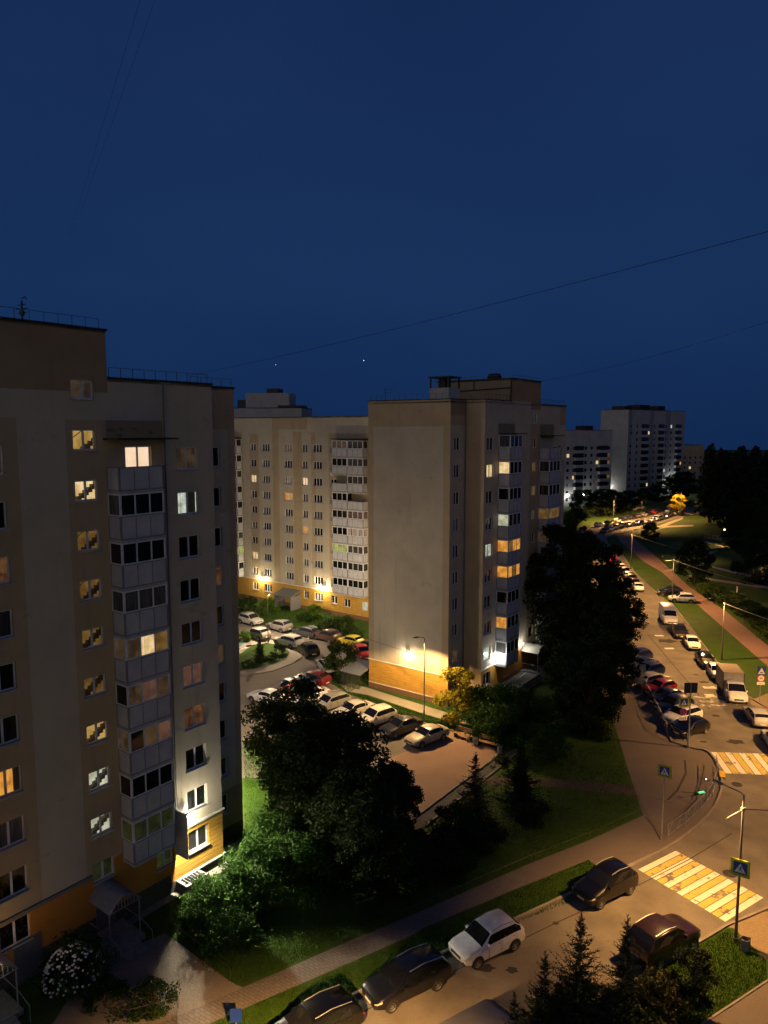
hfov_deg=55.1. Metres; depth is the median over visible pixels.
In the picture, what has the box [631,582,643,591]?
parked car
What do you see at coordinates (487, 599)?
window
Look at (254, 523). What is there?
window
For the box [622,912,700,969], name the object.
parked car
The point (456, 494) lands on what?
window
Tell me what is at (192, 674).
window
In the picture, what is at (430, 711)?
path
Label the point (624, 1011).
bush
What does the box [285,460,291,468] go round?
window
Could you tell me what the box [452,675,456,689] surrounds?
window
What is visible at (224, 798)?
window
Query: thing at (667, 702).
parked car
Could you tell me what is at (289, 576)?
window
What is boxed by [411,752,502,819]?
kerb
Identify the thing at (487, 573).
window
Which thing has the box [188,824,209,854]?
window
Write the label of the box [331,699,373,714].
parked car
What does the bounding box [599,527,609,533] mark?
parked car
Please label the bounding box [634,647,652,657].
parked car
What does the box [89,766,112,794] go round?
window
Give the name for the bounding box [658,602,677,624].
parked van
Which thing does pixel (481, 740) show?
park bench
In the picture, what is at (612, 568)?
tree
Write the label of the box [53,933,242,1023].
pavement
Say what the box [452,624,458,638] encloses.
window
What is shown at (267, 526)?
window
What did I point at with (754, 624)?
bush
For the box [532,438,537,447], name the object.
window
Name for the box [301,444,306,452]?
window
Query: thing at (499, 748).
litter bin
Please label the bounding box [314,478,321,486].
window
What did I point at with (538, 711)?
bush
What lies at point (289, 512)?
window
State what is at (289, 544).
window
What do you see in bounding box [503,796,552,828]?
shrub
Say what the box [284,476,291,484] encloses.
window
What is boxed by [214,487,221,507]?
window
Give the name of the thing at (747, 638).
path
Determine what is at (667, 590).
parked car
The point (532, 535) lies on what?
window
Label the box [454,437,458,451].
window
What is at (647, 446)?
apartment block
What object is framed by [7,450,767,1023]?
ground
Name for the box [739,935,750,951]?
litter bin
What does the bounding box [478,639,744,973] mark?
road patch
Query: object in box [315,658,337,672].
parked car
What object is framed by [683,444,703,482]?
apartment block
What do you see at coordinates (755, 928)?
pavement
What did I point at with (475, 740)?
litter bin
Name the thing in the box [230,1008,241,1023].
parking sign
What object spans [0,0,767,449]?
sky
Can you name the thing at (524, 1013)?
bush
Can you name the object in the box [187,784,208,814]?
window
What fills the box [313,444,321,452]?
window
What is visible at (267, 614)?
street lamp
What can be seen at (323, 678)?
parked car
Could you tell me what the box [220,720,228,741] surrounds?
window
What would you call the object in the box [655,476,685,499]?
tree
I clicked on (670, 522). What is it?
path
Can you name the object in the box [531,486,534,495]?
window
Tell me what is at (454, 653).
window
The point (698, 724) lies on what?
parked car
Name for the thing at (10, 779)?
window
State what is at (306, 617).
bush
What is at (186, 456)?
window
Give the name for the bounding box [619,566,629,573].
parked car
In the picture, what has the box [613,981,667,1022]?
bush
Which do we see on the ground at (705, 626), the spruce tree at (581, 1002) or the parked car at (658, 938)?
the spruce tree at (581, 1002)
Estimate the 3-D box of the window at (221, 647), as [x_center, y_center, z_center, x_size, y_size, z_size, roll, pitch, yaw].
[-11.281,9.871,50.974,0.682,1.400,0.762,0,6,0]
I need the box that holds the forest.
[693,443,767,527]
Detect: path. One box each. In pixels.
[342,683,465,724]
[413,747,518,830]
[488,776,637,796]
[618,533,767,665]
[656,525,692,529]
[657,517,682,527]
[662,569,767,588]
[694,539,726,563]
[705,982,767,1023]
[712,566,756,576]
[750,693,767,711]
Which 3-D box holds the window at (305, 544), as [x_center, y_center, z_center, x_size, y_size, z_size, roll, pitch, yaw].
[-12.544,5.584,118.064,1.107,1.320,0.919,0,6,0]
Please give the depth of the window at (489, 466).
77.09 m
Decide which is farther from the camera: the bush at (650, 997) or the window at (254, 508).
the window at (254, 508)
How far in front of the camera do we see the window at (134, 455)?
42.31 m
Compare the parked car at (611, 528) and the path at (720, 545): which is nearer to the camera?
the path at (720, 545)
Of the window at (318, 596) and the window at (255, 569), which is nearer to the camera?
the window at (318, 596)
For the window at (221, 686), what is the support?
in the apartment block at (120, 731)
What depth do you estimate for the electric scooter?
58.84 m
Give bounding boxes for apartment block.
[0,296,242,991]
[234,388,311,416]
[234,416,368,620]
[367,373,565,706]
[563,426,612,506]
[600,401,684,498]
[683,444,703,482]
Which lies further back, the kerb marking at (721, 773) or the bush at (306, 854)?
the kerb marking at (721, 773)
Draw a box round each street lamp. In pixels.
[267,593,271,642]
[413,636,424,714]
[661,555,673,602]
[709,597,724,659]
[712,780,744,942]
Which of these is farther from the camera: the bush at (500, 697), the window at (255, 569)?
the window at (255, 569)
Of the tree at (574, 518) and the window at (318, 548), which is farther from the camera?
the tree at (574, 518)
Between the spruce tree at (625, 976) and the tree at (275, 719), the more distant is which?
the tree at (275, 719)
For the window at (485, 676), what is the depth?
79.57 m
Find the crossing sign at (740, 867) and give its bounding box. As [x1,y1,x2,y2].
[730,857,750,879]
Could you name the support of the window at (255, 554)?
in the apartment block at (302, 521)
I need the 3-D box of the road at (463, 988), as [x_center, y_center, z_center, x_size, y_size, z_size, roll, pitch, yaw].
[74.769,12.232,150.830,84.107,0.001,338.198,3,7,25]
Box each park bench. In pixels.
[453,725,473,741]
[478,733,498,749]
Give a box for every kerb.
[239,638,301,675]
[239,643,289,670]
[352,507,722,995]
[391,731,451,756]
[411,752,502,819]
[425,753,515,825]
[606,513,767,708]
[634,906,767,980]
[701,979,767,1023]
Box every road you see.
[239,623,368,673]
[355,507,767,1023]
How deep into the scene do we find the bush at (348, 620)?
103.78 m
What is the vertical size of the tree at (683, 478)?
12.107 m
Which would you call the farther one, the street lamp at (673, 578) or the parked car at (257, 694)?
the street lamp at (673, 578)
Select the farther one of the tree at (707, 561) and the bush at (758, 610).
the tree at (707, 561)
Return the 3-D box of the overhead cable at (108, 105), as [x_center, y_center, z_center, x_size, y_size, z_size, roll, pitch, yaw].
[-13.078,-16.459,33.371,0.008,1.926,24.943,-3,7,-28]
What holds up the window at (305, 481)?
in the apartment block at (302, 521)
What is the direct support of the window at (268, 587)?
in the apartment block at (302, 521)
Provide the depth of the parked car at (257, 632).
101.50 m
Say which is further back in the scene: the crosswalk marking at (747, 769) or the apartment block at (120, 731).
the crosswalk marking at (747, 769)
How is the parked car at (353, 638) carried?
on the ground at (705, 626)
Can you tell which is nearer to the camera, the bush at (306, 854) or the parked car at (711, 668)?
the bush at (306, 854)
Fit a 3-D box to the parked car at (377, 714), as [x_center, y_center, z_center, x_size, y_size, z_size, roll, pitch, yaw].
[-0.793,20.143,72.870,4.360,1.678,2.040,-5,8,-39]
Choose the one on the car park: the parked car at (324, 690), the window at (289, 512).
the parked car at (324, 690)
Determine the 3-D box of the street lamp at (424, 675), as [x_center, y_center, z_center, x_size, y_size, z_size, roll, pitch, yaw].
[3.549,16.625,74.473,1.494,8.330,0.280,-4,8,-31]
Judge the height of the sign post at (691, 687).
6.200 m
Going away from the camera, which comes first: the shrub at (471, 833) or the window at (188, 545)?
the window at (188, 545)
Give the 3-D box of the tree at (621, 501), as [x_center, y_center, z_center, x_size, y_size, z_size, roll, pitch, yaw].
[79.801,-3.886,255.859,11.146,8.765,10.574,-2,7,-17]
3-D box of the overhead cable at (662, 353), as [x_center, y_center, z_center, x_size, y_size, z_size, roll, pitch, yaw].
[19.703,-12.814,62.521,0.024,0.946,47.362,-1,6,-6]
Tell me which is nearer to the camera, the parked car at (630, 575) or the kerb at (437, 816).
the kerb at (437, 816)
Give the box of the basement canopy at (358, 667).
[340,658,368,688]
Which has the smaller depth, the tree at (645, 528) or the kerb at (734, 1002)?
the kerb at (734, 1002)
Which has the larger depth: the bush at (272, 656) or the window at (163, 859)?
the bush at (272, 656)
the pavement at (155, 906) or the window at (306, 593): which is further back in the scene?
the window at (306, 593)
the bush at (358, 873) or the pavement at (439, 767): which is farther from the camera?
the pavement at (439, 767)
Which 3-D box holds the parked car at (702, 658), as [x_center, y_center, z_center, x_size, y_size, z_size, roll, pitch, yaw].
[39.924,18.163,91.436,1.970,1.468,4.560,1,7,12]
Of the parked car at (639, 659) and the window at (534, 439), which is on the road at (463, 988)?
the parked car at (639, 659)
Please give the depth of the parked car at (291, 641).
98.01 m
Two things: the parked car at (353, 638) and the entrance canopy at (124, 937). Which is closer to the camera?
the entrance canopy at (124, 937)
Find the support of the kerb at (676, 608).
on the ground at (705, 626)
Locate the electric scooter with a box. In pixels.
[695,778,707,794]
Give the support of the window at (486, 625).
in the apartment block at (465, 490)
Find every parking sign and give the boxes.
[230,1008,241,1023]
[679,708,686,719]
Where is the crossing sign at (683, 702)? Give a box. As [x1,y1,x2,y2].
[679,697,688,707]
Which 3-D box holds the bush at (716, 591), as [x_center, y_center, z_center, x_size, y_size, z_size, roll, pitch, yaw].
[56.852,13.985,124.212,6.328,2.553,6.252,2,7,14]
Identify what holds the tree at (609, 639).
on the ground at (705, 626)
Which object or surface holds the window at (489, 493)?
in the apartment block at (465, 490)
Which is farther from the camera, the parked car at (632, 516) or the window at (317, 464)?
the parked car at (632, 516)
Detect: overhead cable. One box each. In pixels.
[70,2,139,232]
[83,1,154,203]
[189,231,767,375]
[536,322,765,381]
[675,560,766,586]
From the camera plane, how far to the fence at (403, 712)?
75.19 m
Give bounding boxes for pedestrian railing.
[635,662,687,741]
[667,756,717,837]
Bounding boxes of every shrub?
[323,836,417,898]
[408,819,462,865]
[433,799,485,840]
[454,818,510,856]
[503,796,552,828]
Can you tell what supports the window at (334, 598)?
in the apartment block at (302, 521)
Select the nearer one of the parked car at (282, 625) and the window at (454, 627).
the window at (454, 627)
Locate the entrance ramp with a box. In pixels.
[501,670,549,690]
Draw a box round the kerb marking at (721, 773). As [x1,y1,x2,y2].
[719,770,725,778]
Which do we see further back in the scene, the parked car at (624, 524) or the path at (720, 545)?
the parked car at (624, 524)
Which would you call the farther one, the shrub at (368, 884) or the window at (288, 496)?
the window at (288, 496)
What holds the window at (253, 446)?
in the apartment block at (302, 521)
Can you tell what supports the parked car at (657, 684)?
on the road at (463, 988)
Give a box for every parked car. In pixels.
[239,611,263,626]
[244,626,271,640]
[246,688,286,702]
[266,619,293,632]
[273,633,304,648]
[274,678,299,688]
[274,984,364,1023]
[282,674,315,683]
[289,685,330,703]
[292,625,320,638]
[295,669,331,685]
[297,641,319,657]
[314,628,341,643]
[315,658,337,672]
[317,690,351,710]
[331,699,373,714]
[337,634,363,647]
[352,639,368,647]
[353,643,368,658]
[358,703,397,727]
[362,942,452,1013]
[379,714,422,738]
[404,723,448,748]
[439,999,530,1023]
[448,908,524,969]
[572,856,638,909]
[594,522,605,526]
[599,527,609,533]
[604,520,612,525]
[608,526,614,531]
[613,524,620,529]
[619,522,628,527]
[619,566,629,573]
[622,571,632,577]
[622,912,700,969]
[625,573,636,578]
[627,521,635,526]
[628,514,637,518]
[630,656,658,666]
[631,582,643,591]
[632,660,664,675]
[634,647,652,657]
[634,671,671,686]
[635,520,643,524]
[642,677,676,693]
[643,519,650,523]
[647,687,686,703]
[654,515,660,520]
[654,692,694,712]
[657,586,682,595]
[661,703,702,724]
[668,591,695,603]
[671,622,688,638]
[671,715,710,738]
[683,634,700,650]
[695,650,714,666]
[706,661,719,679]
[742,706,767,727]
[760,729,767,744]
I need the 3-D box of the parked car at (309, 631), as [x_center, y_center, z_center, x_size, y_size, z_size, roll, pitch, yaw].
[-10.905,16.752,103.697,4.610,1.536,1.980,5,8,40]
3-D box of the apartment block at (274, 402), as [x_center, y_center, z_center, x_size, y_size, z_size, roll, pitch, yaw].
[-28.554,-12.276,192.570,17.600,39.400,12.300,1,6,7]
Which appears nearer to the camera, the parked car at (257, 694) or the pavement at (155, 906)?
the pavement at (155, 906)
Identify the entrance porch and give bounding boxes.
[272,587,300,610]
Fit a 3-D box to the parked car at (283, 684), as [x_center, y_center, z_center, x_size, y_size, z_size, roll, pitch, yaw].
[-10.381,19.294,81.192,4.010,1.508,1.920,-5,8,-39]
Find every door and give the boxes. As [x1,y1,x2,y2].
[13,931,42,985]
[96,907,115,932]
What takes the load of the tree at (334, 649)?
on the ground at (705, 626)
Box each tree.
[241,674,326,793]
[251,637,269,660]
[253,716,349,841]
[274,751,365,855]
[276,708,389,828]
[305,757,403,882]
[321,641,360,680]
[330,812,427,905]
[348,744,424,855]
[379,764,423,830]
[456,751,501,823]
[493,743,550,819]
[503,990,526,1023]
[511,951,554,1023]
[522,522,606,663]
[528,912,623,1023]
[530,973,576,1023]
[538,578,601,684]
[552,651,623,741]
[557,586,640,692]
[559,531,636,641]
[562,509,593,570]
[568,489,598,518]
[568,628,631,719]
[585,490,616,515]
[588,913,667,1020]
[593,577,648,667]
[601,489,630,513]
[617,490,640,511]
[633,487,654,503]
[640,522,660,540]
[647,484,670,502]
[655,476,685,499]
[668,493,687,514]
[669,471,698,498]
[672,537,715,587]
[716,496,767,549]
[730,540,767,584]
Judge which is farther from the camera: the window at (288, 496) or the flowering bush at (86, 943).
the window at (288, 496)
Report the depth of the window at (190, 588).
45.95 m
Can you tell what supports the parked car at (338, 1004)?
on the road at (463, 988)
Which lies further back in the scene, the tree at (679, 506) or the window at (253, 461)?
the tree at (679, 506)
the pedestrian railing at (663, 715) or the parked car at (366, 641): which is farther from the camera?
the parked car at (366, 641)
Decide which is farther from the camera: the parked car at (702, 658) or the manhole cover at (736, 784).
the parked car at (702, 658)
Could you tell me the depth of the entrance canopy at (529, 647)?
85.76 m
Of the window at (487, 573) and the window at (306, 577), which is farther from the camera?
the window at (306, 577)
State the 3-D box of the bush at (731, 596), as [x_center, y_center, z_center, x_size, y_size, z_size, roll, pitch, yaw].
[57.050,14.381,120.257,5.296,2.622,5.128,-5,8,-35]
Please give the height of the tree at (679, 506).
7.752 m
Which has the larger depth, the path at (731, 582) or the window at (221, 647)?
the path at (731, 582)
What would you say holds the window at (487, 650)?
in the apartment block at (465, 490)
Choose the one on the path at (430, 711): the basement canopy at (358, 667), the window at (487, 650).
the basement canopy at (358, 667)
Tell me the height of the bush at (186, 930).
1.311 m
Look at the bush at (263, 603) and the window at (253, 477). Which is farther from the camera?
the window at (253, 477)
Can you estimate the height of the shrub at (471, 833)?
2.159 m
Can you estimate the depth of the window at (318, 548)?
116.64 m
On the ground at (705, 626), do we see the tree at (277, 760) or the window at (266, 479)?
the tree at (277, 760)
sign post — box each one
[639,664,645,693]
[684,682,697,747]
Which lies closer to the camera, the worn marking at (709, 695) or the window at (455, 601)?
the window at (455, 601)
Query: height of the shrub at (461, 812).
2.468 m
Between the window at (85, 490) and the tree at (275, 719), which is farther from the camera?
the tree at (275, 719)
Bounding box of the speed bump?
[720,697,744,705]
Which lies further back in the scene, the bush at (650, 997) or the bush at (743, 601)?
the bush at (743, 601)
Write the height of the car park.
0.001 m
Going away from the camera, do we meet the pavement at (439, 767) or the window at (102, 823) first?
the window at (102, 823)
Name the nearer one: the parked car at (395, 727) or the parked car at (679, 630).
the parked car at (395, 727)
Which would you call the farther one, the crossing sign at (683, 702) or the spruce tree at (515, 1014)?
the crossing sign at (683, 702)
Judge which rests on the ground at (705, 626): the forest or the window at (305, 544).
the forest
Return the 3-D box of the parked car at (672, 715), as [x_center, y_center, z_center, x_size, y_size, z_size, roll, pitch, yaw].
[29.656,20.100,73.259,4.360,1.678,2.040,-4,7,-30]
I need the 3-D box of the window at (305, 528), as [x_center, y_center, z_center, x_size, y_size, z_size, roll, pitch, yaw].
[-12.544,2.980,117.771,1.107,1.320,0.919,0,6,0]
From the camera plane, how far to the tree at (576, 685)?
68.67 m
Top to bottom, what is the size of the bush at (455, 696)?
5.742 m
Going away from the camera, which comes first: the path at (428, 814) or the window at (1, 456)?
the window at (1, 456)
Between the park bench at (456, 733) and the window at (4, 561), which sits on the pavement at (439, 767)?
the park bench at (456, 733)
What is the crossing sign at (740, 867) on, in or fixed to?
attached to the street lamp at (735, 938)
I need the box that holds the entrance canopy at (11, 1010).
[0,952,30,1023]
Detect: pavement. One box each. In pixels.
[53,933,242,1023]
[127,830,256,923]
[159,872,531,1023]
[208,668,720,1023]
[239,638,300,674]
[379,731,498,818]
[729,910,767,960]
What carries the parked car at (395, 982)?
on the road at (463, 988)
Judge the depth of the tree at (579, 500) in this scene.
239.42 m
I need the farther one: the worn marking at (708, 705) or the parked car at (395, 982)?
the worn marking at (708, 705)
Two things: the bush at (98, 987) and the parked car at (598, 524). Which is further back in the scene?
the parked car at (598, 524)
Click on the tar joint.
(679, 785)
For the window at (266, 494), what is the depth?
122.42 m
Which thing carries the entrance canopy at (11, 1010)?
attached to the apartment block at (120, 731)
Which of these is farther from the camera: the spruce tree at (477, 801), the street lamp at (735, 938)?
the spruce tree at (477, 801)
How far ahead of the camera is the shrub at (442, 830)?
49.95 m
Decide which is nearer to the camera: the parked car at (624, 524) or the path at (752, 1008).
the path at (752, 1008)
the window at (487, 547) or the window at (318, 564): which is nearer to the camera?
the window at (487, 547)
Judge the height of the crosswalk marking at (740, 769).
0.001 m
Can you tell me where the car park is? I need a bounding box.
[240,664,449,777]
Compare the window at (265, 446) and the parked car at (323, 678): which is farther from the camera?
the window at (265, 446)
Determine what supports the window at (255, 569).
in the apartment block at (302, 521)
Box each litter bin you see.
[473,737,478,745]
[496,744,502,753]
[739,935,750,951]
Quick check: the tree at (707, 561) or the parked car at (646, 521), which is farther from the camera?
the parked car at (646, 521)
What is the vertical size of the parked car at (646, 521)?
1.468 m
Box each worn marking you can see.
[655,635,715,696]
[693,696,725,706]
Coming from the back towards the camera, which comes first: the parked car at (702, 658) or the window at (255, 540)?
the window at (255, 540)
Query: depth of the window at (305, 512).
117.63 m
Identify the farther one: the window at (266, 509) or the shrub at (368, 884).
the window at (266, 509)
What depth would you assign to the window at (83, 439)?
40.36 m
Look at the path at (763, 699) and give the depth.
78.88 m
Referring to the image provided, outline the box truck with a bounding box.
[715,663,747,703]
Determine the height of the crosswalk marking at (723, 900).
0.001 m
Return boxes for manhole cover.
[722,870,735,877]
[731,782,742,786]
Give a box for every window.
[0,446,6,475]
[0,501,9,530]
[0,556,12,585]
[0,609,15,640]
[0,662,18,694]
[0,714,21,747]
[0,765,24,800]
[0,815,27,852]
[0,865,30,904]
[0,913,32,954]
[70,379,92,399]
[72,429,97,451]
[75,480,99,502]
[77,529,101,552]
[80,578,103,602]
[82,626,106,651]
[84,673,108,699]
[86,720,110,747]
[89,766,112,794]
[91,811,113,840]
[93,856,115,885]
[125,446,149,466]
[157,848,174,872]
[176,446,199,470]
[178,491,200,515]
[179,534,201,560]
[180,577,202,603]
[182,620,204,647]
[183,662,205,689]
[184,703,206,731]
[186,743,207,773]
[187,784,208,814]
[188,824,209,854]
[213,447,218,467]
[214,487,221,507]
[215,527,223,547]
[216,566,223,587]
[217,605,225,626]
[218,644,226,665]
[219,682,227,703]
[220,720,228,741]
[221,757,228,778]
[222,794,230,815]
[250,475,255,482]
[251,443,255,450]
[251,459,255,466]
[251,521,256,528]
[252,490,256,497]
[252,506,256,513]
[253,536,257,544]
[253,552,257,559]
[253,567,257,574]
[253,582,258,589]
[261,444,268,451]
[263,460,269,467]
[263,475,269,483]
[263,491,269,498]
[263,507,269,514]
[263,538,270,545]
[264,522,270,530]
[264,553,270,561]
[264,584,271,592]
[265,569,271,576]
[284,444,291,451]
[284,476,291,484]
[284,493,291,500]
[284,509,292,516]
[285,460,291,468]
[285,525,292,532]
[285,572,293,580]
[286,540,292,548]
[286,556,292,564]
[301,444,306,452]
[302,477,307,485]
[302,526,307,534]
[303,461,306,468]
[303,494,307,501]
[303,510,307,518]
[303,543,307,550]
[303,559,308,566]
[303,575,308,583]
[303,591,308,599]
[312,461,321,469]
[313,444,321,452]
[313,527,322,536]
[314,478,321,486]
[314,495,321,503]
[314,511,321,519]
[314,544,322,552]
[314,576,322,585]
[314,592,322,601]
[315,560,322,569]
[331,595,336,604]
[345,599,349,607]
[362,602,367,610]
[452,597,458,612]
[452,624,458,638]
[452,649,458,664]
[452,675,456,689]
[453,519,460,532]
[453,545,458,559]
[453,571,458,585]
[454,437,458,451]
[454,465,458,478]
[454,492,458,505]
[483,672,490,686]
[484,595,491,610]
[484,621,490,636]
[484,646,490,661]
[485,544,492,557]
[485,569,491,584]
[486,464,494,477]
[486,491,491,504]
[486,517,492,531]
[487,437,494,450]
[530,533,533,542]
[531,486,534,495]
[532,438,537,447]
[532,462,536,471]
[533,413,537,423]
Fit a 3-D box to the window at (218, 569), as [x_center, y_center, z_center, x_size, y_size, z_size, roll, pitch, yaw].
[-11.281,4.445,50.364,0.682,1.400,0.762,0,6,0]
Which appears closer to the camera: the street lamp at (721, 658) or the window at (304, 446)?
the street lamp at (721, 658)
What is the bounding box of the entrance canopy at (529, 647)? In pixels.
[520,642,550,681]
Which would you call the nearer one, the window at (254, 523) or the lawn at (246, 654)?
the lawn at (246, 654)
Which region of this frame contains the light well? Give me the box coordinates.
[176,868,207,896]
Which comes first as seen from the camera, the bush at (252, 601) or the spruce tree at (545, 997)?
the spruce tree at (545, 997)
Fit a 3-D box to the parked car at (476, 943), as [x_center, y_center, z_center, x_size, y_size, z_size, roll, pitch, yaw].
[5.734,23.687,41.112,4.360,1.726,2.040,-4,8,-31]
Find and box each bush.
[24,927,117,1000]
[81,972,134,1022]
[125,975,180,1023]
[174,871,244,928]
[179,907,207,937]
[199,903,269,971]
[215,836,300,915]
[238,596,257,611]
[239,630,252,641]
[240,658,254,668]
[242,808,293,874]
[255,655,266,664]
[257,597,280,615]
[259,826,336,912]
[264,651,278,660]
[273,643,285,653]
[296,611,310,621]
[304,603,324,618]
[315,618,336,629]
[331,615,354,633]
[343,626,366,637]
[432,667,484,724]
[455,682,526,735]
[460,702,505,741]
[477,701,531,750]
[489,682,541,724]
[490,753,512,769]
[517,692,562,726]
[517,723,573,763]
[520,990,556,1019]
[530,989,599,1023]
[563,977,645,1023]
[590,987,667,1023]
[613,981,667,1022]
[630,965,681,1012]
[634,970,700,1023]
[668,943,721,1008]
[694,581,725,593]
[701,587,736,601]
[714,591,749,606]
[723,598,762,616]
[739,605,767,624]
[743,614,767,631]
[755,625,767,638]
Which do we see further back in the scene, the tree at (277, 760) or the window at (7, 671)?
the tree at (277, 760)
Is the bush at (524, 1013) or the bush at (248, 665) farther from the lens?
the bush at (248, 665)
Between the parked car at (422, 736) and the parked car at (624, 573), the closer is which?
the parked car at (422, 736)
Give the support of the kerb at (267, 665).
on the lawn at (246, 654)
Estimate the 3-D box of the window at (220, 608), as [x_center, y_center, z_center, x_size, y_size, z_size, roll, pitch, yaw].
[-11.281,7.158,50.669,0.682,1.400,0.762,0,6,0]
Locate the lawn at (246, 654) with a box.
[239,643,288,669]
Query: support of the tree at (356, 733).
on the ground at (705, 626)
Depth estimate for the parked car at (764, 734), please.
68.57 m
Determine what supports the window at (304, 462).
in the apartment block at (302, 521)
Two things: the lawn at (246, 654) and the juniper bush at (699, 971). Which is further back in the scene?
the lawn at (246, 654)
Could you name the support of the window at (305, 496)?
in the apartment block at (302, 521)
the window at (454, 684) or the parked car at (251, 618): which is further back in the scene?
the parked car at (251, 618)
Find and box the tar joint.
[364,635,731,1010]
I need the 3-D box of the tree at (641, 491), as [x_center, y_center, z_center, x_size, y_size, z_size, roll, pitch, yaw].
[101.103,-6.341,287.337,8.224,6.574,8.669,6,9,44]
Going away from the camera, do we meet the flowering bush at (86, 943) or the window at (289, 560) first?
the flowering bush at (86, 943)
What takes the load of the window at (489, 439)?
in the apartment block at (465, 490)
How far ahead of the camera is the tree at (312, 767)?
50.15 m
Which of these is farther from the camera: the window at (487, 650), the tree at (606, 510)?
the tree at (606, 510)
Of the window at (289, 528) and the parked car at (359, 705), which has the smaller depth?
the parked car at (359, 705)
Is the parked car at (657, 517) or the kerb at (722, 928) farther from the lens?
the parked car at (657, 517)
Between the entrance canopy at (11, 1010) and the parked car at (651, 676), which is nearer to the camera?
the entrance canopy at (11, 1010)
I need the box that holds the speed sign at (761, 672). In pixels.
[757,667,765,701]
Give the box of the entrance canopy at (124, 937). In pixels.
[88,879,152,965]
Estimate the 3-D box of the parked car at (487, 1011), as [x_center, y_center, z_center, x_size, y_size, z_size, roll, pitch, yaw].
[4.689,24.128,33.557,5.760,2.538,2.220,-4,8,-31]
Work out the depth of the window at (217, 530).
50.23 m
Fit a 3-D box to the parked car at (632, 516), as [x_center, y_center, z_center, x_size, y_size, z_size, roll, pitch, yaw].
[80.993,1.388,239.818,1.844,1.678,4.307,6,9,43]
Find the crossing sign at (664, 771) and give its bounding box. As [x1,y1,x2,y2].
[657,763,671,840]
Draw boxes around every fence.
[127,997,177,1023]
[341,784,643,944]
[368,695,444,723]
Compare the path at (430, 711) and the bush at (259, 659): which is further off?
the bush at (259, 659)
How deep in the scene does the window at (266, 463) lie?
121.72 m
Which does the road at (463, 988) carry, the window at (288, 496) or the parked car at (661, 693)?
the parked car at (661, 693)
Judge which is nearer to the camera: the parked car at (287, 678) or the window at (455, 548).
the window at (455, 548)
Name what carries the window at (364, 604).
in the apartment block at (302, 521)
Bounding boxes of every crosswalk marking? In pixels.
[638,851,762,921]
[645,854,754,916]
[711,752,767,774]
[718,752,767,774]
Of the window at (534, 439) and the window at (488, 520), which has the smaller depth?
the window at (488, 520)
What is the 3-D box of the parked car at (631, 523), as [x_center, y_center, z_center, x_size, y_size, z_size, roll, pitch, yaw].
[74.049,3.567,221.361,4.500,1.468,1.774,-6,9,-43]

